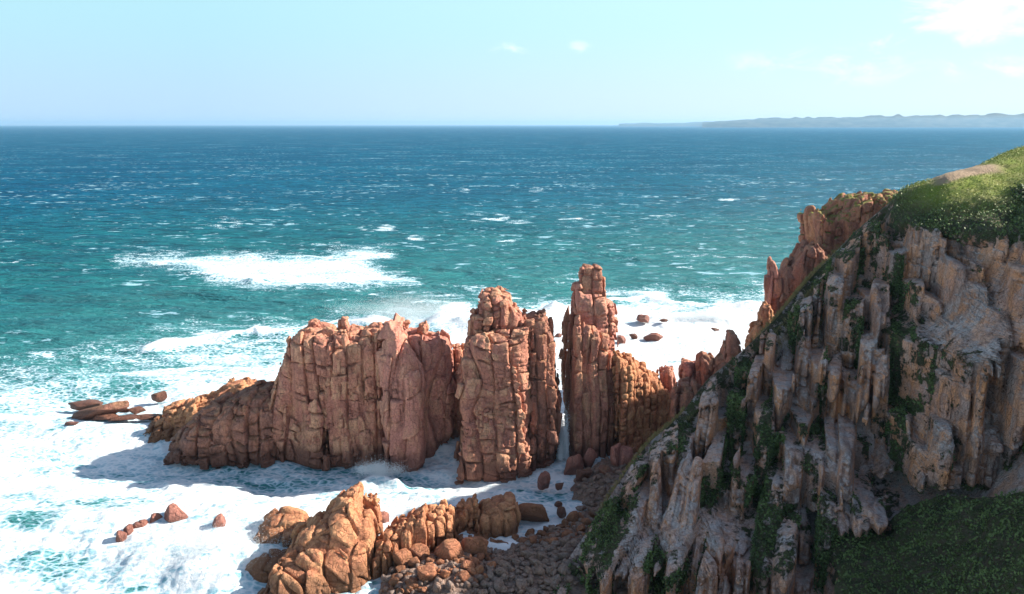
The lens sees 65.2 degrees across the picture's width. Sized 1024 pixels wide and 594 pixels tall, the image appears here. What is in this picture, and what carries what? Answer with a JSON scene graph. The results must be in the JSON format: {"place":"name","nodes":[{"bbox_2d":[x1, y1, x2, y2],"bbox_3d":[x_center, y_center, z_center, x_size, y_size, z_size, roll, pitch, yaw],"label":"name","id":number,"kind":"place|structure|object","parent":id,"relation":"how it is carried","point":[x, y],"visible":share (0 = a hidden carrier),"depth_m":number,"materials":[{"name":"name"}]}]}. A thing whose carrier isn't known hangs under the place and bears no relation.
{"place":"outdoors","nodes":[
{"label":"outdoors","id":0,"kind":"place"},
{"bbox_2d":[380,461,628,593],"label":"beach","id":1,"kind":"structure","parent":0,"point":[578,588],"depth_m":87.23,"materials":[{"name":"stone"}]},
{"bbox_2d":[388,577,398,586],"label":"boulder","id":2,"kind":"object","parent":1,"relation":"on","point":[392,581],"visible":0.98,"depth_m":87.74,"materials":[{"name":"orange stone"}]},
{"bbox_2d":[395,565,406,572],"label":"boulder","id":3,"kind":"object","parent":1,"relation":"on","point":[399,568],"visible":0.85,"depth_m":90.03,"materials":[{"name":"orange stone"}]},
{"bbox_2d":[393,548,412,565],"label":"boulder","id":4,"kind":"object","parent":1,"relation":"on","point":[402,556],"visible":0.77,"depth_m":91.00,"materials":[{"name":"orange stone"}]},
{"bbox_2d":[367,499,456,580],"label":"fluted rock","id":5,"kind":"object","parent":1,"relation":"on","point":[431,526],"visible":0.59,"depth_m":93.55,"materials":[{"name":"orange stone"}]},
{"bbox_2d":[406,579,418,589],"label":"boulder","id":6,"kind":"object","parent":1,"relation":"on","point":[413,583],"visible":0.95,"depth_m":86.47,"materials":[{"name":"orange stone"}]},
{"bbox_2d":[408,557,419,567],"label":"boulder","id":7,"kind":"object","parent":1,"relation":"on","point":[413,562],"visible":0.9,"depth_m":90.56,"materials":[{"name":"orange stone"}]},
{"bbox_2d":[409,542,429,560],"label":"boulder","id":8,"kind":"object","parent":1,"relation":"on","point":[419,550],"visible":0.61,"depth_m":92.16,"materials":[{"name":"orange stone"}]},
{"bbox_2d":[416,563,436,581],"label":"boulder","id":9,"kind":"object","parent":1,"relation":"on","point":[427,572],"visible":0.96,"depth_m":86.86,"materials":[{"name":"orange stone"}]},
{"bbox_2d":[426,555,435,562],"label":"boulder","id":10,"kind":"object","parent":1,"relation":"on","point":[431,558],"visible":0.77,"depth_m":90.53,"materials":[{"name":"orange stone"}]},
{"bbox_2d":[440,569,450,577],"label":"boulder","id":11,"kind":"object","parent":1,"relation":"on","point":[444,573],"visible":1,"depth_m":86.79,"materials":[{"name":"orange stone"}]},
{"bbox_2d":[436,539,463,560],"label":"boulder","id":12,"kind":"object","parent":1,"relation":"on","point":[450,549],"visible":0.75,"depth_m":90.97,"materials":[{"name":"orange stone"}]},
{"bbox_2d":[458,570,469,582],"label":"boulder","id":13,"kind":"object","parent":1,"relation":"on","point":[464,575],"visible":0.98,"depth_m":86.03,"materials":[{"name":"orange stone"}]},
{"bbox_2d":[453,493,478,533],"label":"rock outcrop","id":14,"kind":"object","parent":1,"relation":"on","point":[466,517],"visible":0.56,"depth_m":99.12,"materials":[{"name":"orange stone"}]},
{"bbox_2d":[460,560,474,568],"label":"boulder","id":15,"kind":"object","parent":1,"relation":"on","point":[465,564],"visible":0.91,"depth_m":87.90,"materials":[{"name":"orange stone"}]},
{"bbox_2d":[467,567,475,575],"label":"boulder","id":16,"kind":"object","parent":1,"relation":"on","point":[471,571],"visible":0.95,"depth_m":87.19,"materials":[{"name":"orange stone"}]},
{"bbox_2d":[456,529,491,540],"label":"rock outcrop","id":17,"kind":"object","parent":1,"relation":"on","point":[461,538],"visible":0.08,"depth_m":97.73,"materials":[{"name":"orange stone"}]},
{"bbox_2d":[461,536,488,556],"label":"boulder","id":18,"kind":"object","parent":1,"relation":"on","point":[474,545],"visible":0.68,"depth_m":92.05,"materials":[{"name":"orange stone"}]},
{"bbox_2d":[475,565,483,573],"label":"boulder","id":19,"kind":"object","parent":1,"relation":"on","point":[479,569],"visible":0.94,"depth_m":87.51,"materials":[{"name":"orange stone"}]},
{"bbox_2d":[476,553,484,560],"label":"boulder","id":20,"kind":"object","parent":1,"relation":"on","point":[480,556],"visible":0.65,"depth_m":91.10,"materials":[{"name":"orange stone"}]},
{"bbox_2d":[481,580,486,588],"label":"boulder","id":21,"kind":"object","parent":1,"relation":"on","point":[483,584],"visible":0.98,"depth_m":85.43,"materials":[{"name":"stone"}]},
{"bbox_2d":[486,569,493,579],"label":"boulder","id":22,"kind":"object","parent":1,"relation":"on","point":[489,573],"visible":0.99,"depth_m":86.94,"materials":[{"name":"stone"}]},
{"bbox_2d":[474,491,520,537],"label":"rock outcrop","id":23,"kind":"object","parent":1,"relation":"on","point":[499,515],"visible":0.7,"depth_m":98.78,"materials":[{"name":"orange stone"}]},
{"bbox_2d":[494,578,503,592],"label":"boulder","id":24,"kind":"object","parent":1,"relation":"on","point":[498,583],"visible":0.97,"depth_m":85.03,"materials":[{"name":"stone"}]},
{"bbox_2d":[495,567,505,575],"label":"boulder","id":25,"kind":"object","parent":1,"relation":"on","point":[499,571],"visible":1,"depth_m":87.20,"materials":[{"name":"stone"}]},
{"bbox_2d":[497,560,510,567],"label":"boulder","id":26,"kind":"object","parent":1,"relation":"on","point":[503,563],"visible":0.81,"depth_m":88.75,"materials":[{"name":"stone"}]},
{"bbox_2d":[500,573,508,580],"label":"boulder","id":27,"kind":"object","parent":1,"relation":"on","point":[504,576],"visible":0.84,"depth_m":86.52,"materials":[{"name":"stone"}]},
{"bbox_2d":[378,452,637,593],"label":"shingle","id":28,"kind":"object","parent":1,"relation":"on","point":[436,585],"visible":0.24,"depth_m":89.26,"materials":[{"name":"stone"}]},
{"bbox_2d":[511,558,520,566],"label":"boulder","id":29,"kind":"object","parent":1,"relation":"on","point":[515,561],"visible":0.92,"depth_m":89.49,"materials":[{"name":"stone"}]},
{"bbox_2d":[516,578,526,590],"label":"boulder","id":30,"kind":"object","parent":1,"relation":"on","point":[521,583],"visible":0.97,"depth_m":84.85,"materials":[{"name":"stone"}]},
{"bbox_2d":[518,537,528,542],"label":"boulder","id":31,"kind":"object","parent":1,"relation":"on","point":[522,539],"visible":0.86,"depth_m":96.08,"materials":[{"name":"orange stone"}]},
{"bbox_2d":[519,550,534,559],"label":"boulder","id":32,"kind":"object","parent":1,"relation":"on","point":[526,554],"visible":0.85,"depth_m":91.18,"materials":[{"name":"stone"}]},
{"bbox_2d":[525,566,532,574],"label":"boulder","id":33,"kind":"object","parent":1,"relation":"on","point":[528,570],"visible":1,"depth_m":87.34,"materials":[{"name":"stone"}]},
{"bbox_2d":[525,528,534,536],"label":"boulder","id":34,"kind":"object","parent":1,"relation":"on","point":[529,531],"visible":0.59,"depth_m":98.82,"materials":[{"name":"orange stone"}]},
{"bbox_2d":[529,535,536,543],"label":"boulder","id":35,"kind":"object","parent":1,"relation":"on","point":[533,539],"visible":0.94,"depth_m":95.54,"materials":[{"name":"orange stone"}]},
{"bbox_2d":[519,503,548,521],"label":"boulder","id":36,"kind":"object","parent":1,"relation":"on","point":[532,512],"visible":0.84,"depth_m":103.10,"materials":[{"name":"orange stone"}]},
{"bbox_2d":[530,559,540,565],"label":"boulder","id":37,"kind":"object","parent":1,"relation":"on","point":[534,562],"visible":0.91,"depth_m":88.42,"materials":[{"name":"stone"}]},
{"bbox_2d":[534,567,544,575],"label":"boulder","id":38,"kind":"object","parent":1,"relation":"on","point":[539,571],"visible":1,"depth_m":86.84,"materials":[{"name":"stone"}]},
{"bbox_2d":[536,530,546,535],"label":"boulder","id":39,"kind":"object","parent":1,"relation":"on","point":[542,532],"visible":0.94,"depth_m":98.28,"materials":[{"name":"orange stone"}]},
{"bbox_2d":[536,552,548,560],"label":"boulder","id":40,"kind":"object","parent":1,"relation":"on","point":[540,556],"visible":0.77,"depth_m":90.01,"materials":[{"name":"stone"}]},
{"bbox_2d":[543,579,551,585],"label":"boulder","id":41,"kind":"object","parent":1,"relation":"on","point":[547,582],"visible":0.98,"depth_m":85.26,"materials":[{"name":"stone"}]},
{"bbox_2d":[547,537,557,543],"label":"boulder","id":42,"kind":"object","parent":1,"relation":"on","point":[550,540],"visible":0.76,"depth_m":94.39,"materials":[{"name":"orange stone"}]},
{"bbox_2d":[551,574,560,581],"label":"boulder","id":43,"kind":"object","parent":1,"relation":"on","point":[557,577],"visible":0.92,"depth_m":85.76,"materials":[{"name":"stone"}]},
{"bbox_2d":[557,552,570,559],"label":"boulder","id":44,"kind":"object","parent":1,"relation":"on","point":[562,555],"visible":0.87,"depth_m":89.54,"materials":[{"name":"stone"}]},
{"bbox_2d":[557,563,571,575],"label":"boulder","id":45,"kind":"object","parent":1,"relation":"on","point":[563,568],"visible":1,"depth_m":86.81,"materials":[{"name":"stone"}]},
{"bbox_2d":[559,535,570,546],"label":"boulder","id":46,"kind":"object","parent":1,"relation":"on","point":[563,541],"visible":0.86,"depth_m":93.84,"materials":[{"name":"stone"}]},
{"bbox_2d":[561,529,572,537],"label":"boulder","id":47,"kind":"object","parent":1,"relation":"on","point":[566,532],"visible":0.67,"depth_m":96.21,"materials":[{"name":"orange stone"}]},
{"bbox_2d":[566,511,578,521],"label":"boulder","id":48,"kind":"object","parent":1,"relation":"on","point":[572,516],"visible":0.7,"depth_m":101.19,"materials":[{"name":"orange stone"}]},
{"bbox_2d":[567,538,579,547],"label":"boulder","id":49,"kind":"object","parent":1,"relation":"on","point":[574,543],"visible":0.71,"depth_m":92.99,"materials":[{"name":"stone"}]},
{"bbox_2d":[564,454,583,474],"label":"boulder","id":50,"kind":"object","parent":1,"relation":"on","point":[574,464],"visible":0.9,"depth_m":117.72,"materials":[{"name":"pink stone"}]},
{"bbox_2d":[576,524,585,531],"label":"boulder","id":51,"kind":"object","parent":1,"relation":"on","point":[581,527],"visible":0.94,"depth_m":97.56,"materials":[{"name":"orange stone"}]},
{"bbox_2d":[576,468,591,481],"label":"boulder","id":52,"kind":"object","parent":1,"relation":"on","point":[581,474],"visible":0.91,"depth_m":114.17,"materials":[{"name":"brown stone"}]},
{"bbox_2d":[580,518,590,524],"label":"boulder","id":53,"kind":"object","parent":1,"relation":"on","point":[585,521],"visible":0.89,"depth_m":99.62,"materials":[{"name":"orange stone"}]},
{"bbox_2d":[582,448,596,467],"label":"boulder","id":54,"kind":"object","parent":1,"relation":"on","point":[589,457],"visible":0.85,"depth_m":118.78,"materials":[{"name":"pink stone"}]},
{"bbox_2d":[598,465,613,474],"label":"boulder","id":55,"kind":"object","parent":1,"relation":"on","point":[603,469],"visible":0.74,"depth_m":113.20,"materials":[{"name":"brown stone"}]},
{"bbox_2d":[610,443,620,466],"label":"boulder","id":56,"kind":"object","parent":1,"relation":"on","point":[614,454],"visible":0.81,"depth_m":116.37,"materials":[{"name":"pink stone"}]},
{"bbox_2d":[558,263,676,457],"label":"sea stack","id":57,"kind":"object","parent":1,"relation":"on","point":[612,396],"visible":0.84,"depth_m":121.84,"materials":[{"name":"stone"}]},
{"bbox_2d":[619,446,633,464],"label":"boulder","id":58,"kind":"object","parent":1,"relation":"on","point":[626,455],"visible":0.7,"depth_m":116.19,"materials":[{"name":"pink stone"}]},
{"bbox_2d":[670,377,701,421],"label":"rock outcrop","id":59,"kind":"object","parent":1,"relation":"on","point":[684,391],"visible":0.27,"depth_m":116.17,"materials":[{"name":"brown stone"}]},
{"bbox_2d":[709,329,741,373],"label":"rock outcrop","id":60,"kind":"object","parent":1,"relation":"on","point":[730,346],"visible":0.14,"depth_m":113.64,"materials":[{"name":"brown stone"}]},
{"bbox_2d":[0,125,1023,593],"bbox_3d":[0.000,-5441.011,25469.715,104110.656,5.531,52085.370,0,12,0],"label":"water","id":61,"kind":"structure","parent":0,"point":[140,265],"depth_m":301.89,"materials":[{"name":"teal liquid"}]},
{"bbox_2d":[64,421,78,425],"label":"boulder","id":62,"kind":"object","parent":61,"relation":"in","point":[68,423],"visible":1,"depth_m":135.72,"materials":[{"name":"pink stone"}]},
{"bbox_2d":[68,399,102,409],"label":"boulder","id":63,"kind":"object","parent":61,"relation":"in","point":[83,404],"visible":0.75,"depth_m":143.61,"materials":[{"name":"brown stone"}]},
{"bbox_2d":[71,400,128,419],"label":"boulder","id":64,"kind":"object","parent":61,"relation":"in","point":[91,413],"visible":0.91,"depth_m":139.06,"materials":[{"name":"brown stone"}]},
{"bbox_2d":[92,413,118,419],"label":"boulder","id":65,"kind":"object","parent":61,"relation":"in","point":[106,416],"visible":0.85,"depth_m":138.58,"materials":[{"name":"brown stone"}]},
{"bbox_2d":[116,530,126,541],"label":"boulder","id":66,"kind":"object","parent":61,"relation":"in","point":[121,536],"visible":1,"depth_m":97.98,"materials":[{"name":"pink stone"}]},
{"bbox_2d":[108,414,136,420],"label":"boulder","id":67,"kind":"object","parent":61,"relation":"in","point":[125,417],"visible":1,"depth_m":137.96,"materials":[{"name":"brown stone"}]},
{"bbox_2d":[123,524,133,534],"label":"boulder","id":68,"kind":"object","parent":61,"relation":"in","point":[128,529],"visible":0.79,"depth_m":99.17,"materials":[{"name":"pink stone"}]},
{"bbox_2d":[126,406,145,413],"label":"boulder","id":69,"kind":"object","parent":61,"relation":"in","point":[136,410],"visible":1,"depth_m":141.85,"materials":[{"name":"brown stone"}]},
{"bbox_2d":[132,521,143,528],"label":"boulder","id":70,"kind":"object","parent":61,"relation":"in","point":[137,524],"visible":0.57,"depth_m":100.12,"materials":[{"name":"pink stone"}]},
{"bbox_2d":[139,519,148,525],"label":"boulder","id":71,"kind":"object","parent":61,"relation":"in","point":[145,522],"visible":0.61,"depth_m":100.78,"materials":[{"name":"pink stone"}]},
{"bbox_2d":[135,414,161,419],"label":"boulder","id":72,"kind":"object","parent":61,"relation":"in","point":[146,417],"visible":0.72,"depth_m":138.52,"materials":[{"name":"brown stone"}]},
{"bbox_2d":[150,513,162,522],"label":"boulder","id":73,"kind":"object","parent":61,"relation":"in","point":[154,517],"visible":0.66,"depth_m":101.60,"materials":[{"name":"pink stone"}]},
{"bbox_2d":[151,391,166,402],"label":"boulder","id":74,"kind":"object","parent":61,"relation":"in","point":[161,396],"visible":1,"depth_m":147.50,"materials":[{"name":"brown stone"}]},
{"bbox_2d":[164,503,187,522],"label":"boulder","id":75,"kind":"object","parent":61,"relation":"in","point":[174,512],"visible":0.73,"depth_m":101.52,"materials":[{"name":"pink stone"}]},
{"bbox_2d":[116,503,291,570],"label":"spray","id":76,"kind":"object","parent":61,"relation":"on","point":[200,550],"visible":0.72,"depth_m":95.12,"materials":[{"name":"white liquid"}]},
{"bbox_2d":[143,377,272,442],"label":"rock ledge","id":77,"kind":"object","parent":61,"relation":"in","point":[174,418],"visible":0.35,"depth_m":131.51,"materials":[{"name":"orange stone"}]},
{"bbox_2d":[212,513,225,527],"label":"boulder","id":78,"kind":"object","parent":61,"relation":"in","point":[219,520],"visible":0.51,"depth_m":99.29,"materials":[{"name":"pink stone"}]},
{"bbox_2d":[163,380,279,469],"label":"rock ridge","id":79,"kind":"object","parent":61,"relation":"in","point":[230,429],"visible":0.83,"depth_m":121.44,"materials":[{"name":"brown stone"}]},
{"bbox_2d":[245,549,286,582],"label":"rock outcrop","id":80,"kind":"object","parent":61,"relation":"in","point":[259,569],"visible":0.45,"depth_m":91.43,"materials":[{"name":"orange stone"}]},
{"bbox_2d":[253,506,311,546],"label":"rock outcrop","id":81,"kind":"object","parent":61,"relation":"in","point":[272,525],"visible":0.41,"depth_m":97.54,"materials":[{"name":"orange stone"}]},
{"bbox_2d":[257,482,382,593],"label":"rock outcrop","id":82,"kind":"object","parent":61,"relation":"in","point":[330,549],"visible":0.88,"depth_m":89.56,"materials":[{"name":"orange stone"}]},
{"bbox_2d":[268,312,463,472],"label":"sea stack","id":83,"kind":"object","parent":61,"relation":"in","point":[345,394],"visible":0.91,"depth_m":120.88,"materials":[{"name":"stone"}]},
{"bbox_2d":[348,455,413,478],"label":"spray","id":84,"kind":"object","parent":61,"relation":"on","point":[381,470],"visible":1,"depth_m":116.33,"materials":[{"name":"white"}]},
{"bbox_2d":[381,511,389,522],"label":"boulder","id":85,"kind":"object","parent":61,"relation":"in","point":[385,517],"visible":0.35,"depth_m":101.35,"materials":[{"name":"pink stone"}]},
{"bbox_2d":[313,290,476,320],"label":"spray","id":86,"kind":"object","parent":61,"relation":"on","point":[400,311],"visible":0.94,"depth_m":210.99,"materials":[{"name":"white"}]},
{"bbox_2d":[454,285,566,484],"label":"sea stack","id":87,"kind":"object","parent":61,"relation":"in","point":[508,393],"visible":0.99,"depth_m":116.73,"materials":[{"name":"stone"}]},
{"bbox_2d":[537,471,550,489],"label":"boulder","id":88,"kind":"object","parent":61,"relation":"in","point":[543,480],"visible":1,"depth_m":112.72,"materials":[{"name":"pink stone"}]},
{"bbox_2d":[540,459,552,465],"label":"boulder","id":89,"kind":"object","parent":61,"relation":"in","point":[545,462],"visible":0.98,"depth_m":120.04,"materials":[{"name":"brown stone"}]},
{"bbox_2d":[555,482,563,489],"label":"boulder","id":90,"kind":"object","parent":61,"relation":"in","point":[558,486],"visible":1,"depth_m":111.98,"materials":[{"name":"brown stone"}]},
{"bbox_2d":[557,506,565,517],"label":"boulder","id":91,"kind":"object","parent":61,"relation":"on","point":[561,511],"visible":1,"depth_m":104.24,"materials":[{"name":"brown stone"}]},
{"bbox_2d":[556,401,569,461],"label":"spray","id":92,"kind":"object","parent":61,"relation":"on","point":[562,449],"visible":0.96,"depth_m":121.43,"materials":[{"name":"white"}]},
{"bbox_2d":[617,335,625,343],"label":"boulder","id":93,"kind":"object","parent":61,"relation":"in","point":[621,339],"visible":0.93,"depth_m":186.93,"materials":[{"name":"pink stone"}]},
{"bbox_2d":[636,314,648,322],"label":"boulder","id":94,"kind":"object","parent":61,"relation":"in","point":[642,318],"visible":1,"depth_m":207.68,"materials":[{"name":"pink stone"}]},
{"bbox_2d":[643,333,662,340],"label":"boulder","id":95,"kind":"object","parent":61,"relation":"in","point":[653,337],"visible":1,"depth_m":189.30,"materials":[{"name":"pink stone"}]},
{"bbox_2d":[678,358,696,381],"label":"rock outcrop","id":96,"kind":"object","parent":61,"relation":"in","point":[686,368],"visible":0.23,"depth_m":132.00,"materials":[{"name":"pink stone"}]},
{"bbox_2d":[636,310,756,320],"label":"spray","id":97,"kind":"object","parent":61,"relation":"on","point":[695,314],"visible":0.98,"depth_m":211.27,"materials":[{"name":"white"}]},
{"bbox_2d":[695,351,713,385],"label":"rock outcrop","id":98,"kind":"object","parent":61,"relation":"in","point":[704,373],"visible":0.2,"depth_m":129.54,"materials":[{"name":"brown stone"}]},
{"bbox_2d":[742,301,773,350],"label":"rock outcrop","id":99,"kind":"object","parent":61,"relation":"in","point":[764,313],"visible":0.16,"depth_m":138.78,"materials":[{"name":"orange stone"}]},
{"bbox_2d":[758,256,784,316],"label":"rock needle","id":100,"kind":"object","parent":61,"relation":"in","point":[774,285],"visible":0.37,"depth_m":143.93,"materials":[{"name":"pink stone"}]},
{"bbox_2d":[778,239,829,311],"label":"rock buttress","id":101,"kind":"object","parent":61,"relation":"in","point":[801,262],"visible":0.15,"depth_m":144.96,"materials":[{"name":"brown stone"}]},
{"bbox_2d":[797,188,896,255],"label":"rock buttress","id":102,"kind":"object","parent":61,"relation":"in","point":[829,226],"visible":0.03,"depth_m":147.85,"materials":[{"name":"orange stone"}]},
{"bbox_2d":[0,0,1023,124],"label":"sky","id":103,"kind":"structure","parent":0,"point":[63,62],"materials":[{"name":"blue"}]},
{"bbox_2d":[555,148,1023,593],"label":"cliff","id":104,"kind":"structure","parent":0,"point":[972,414],"depth_m":89.52,"materials":[{"name":"stone"}]},
{"bbox_2d":[598,242,844,509],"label":"tussock grass","id":105,"kind":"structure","parent":104,"relation":"on","point":[792,296],"depth_m":106.62,"materials":[{"name":"green plant"}]},
{"bbox_2d":[552,145,1023,593],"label":"scrub","id":106,"kind":"object","parent":104,"relation":"on","point":[775,442],"visible":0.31,"depth_m":88.28,"materials":[{"name":"green plant"}]},
{"bbox_2d":[619,113,1023,125],"bbox_3d":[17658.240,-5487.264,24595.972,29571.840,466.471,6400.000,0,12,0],"label":"hills","id":107,"kind":"structure","parent":0,"point":[666,124],"depth_m":22393.37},
{"bbox_2d":[702,114,1023,127],"bbox_3d":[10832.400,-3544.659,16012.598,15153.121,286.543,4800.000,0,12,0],"label":"hills","id":108,"kind":"structure","parent":0,"point":[957,121],"depth_m":13810.68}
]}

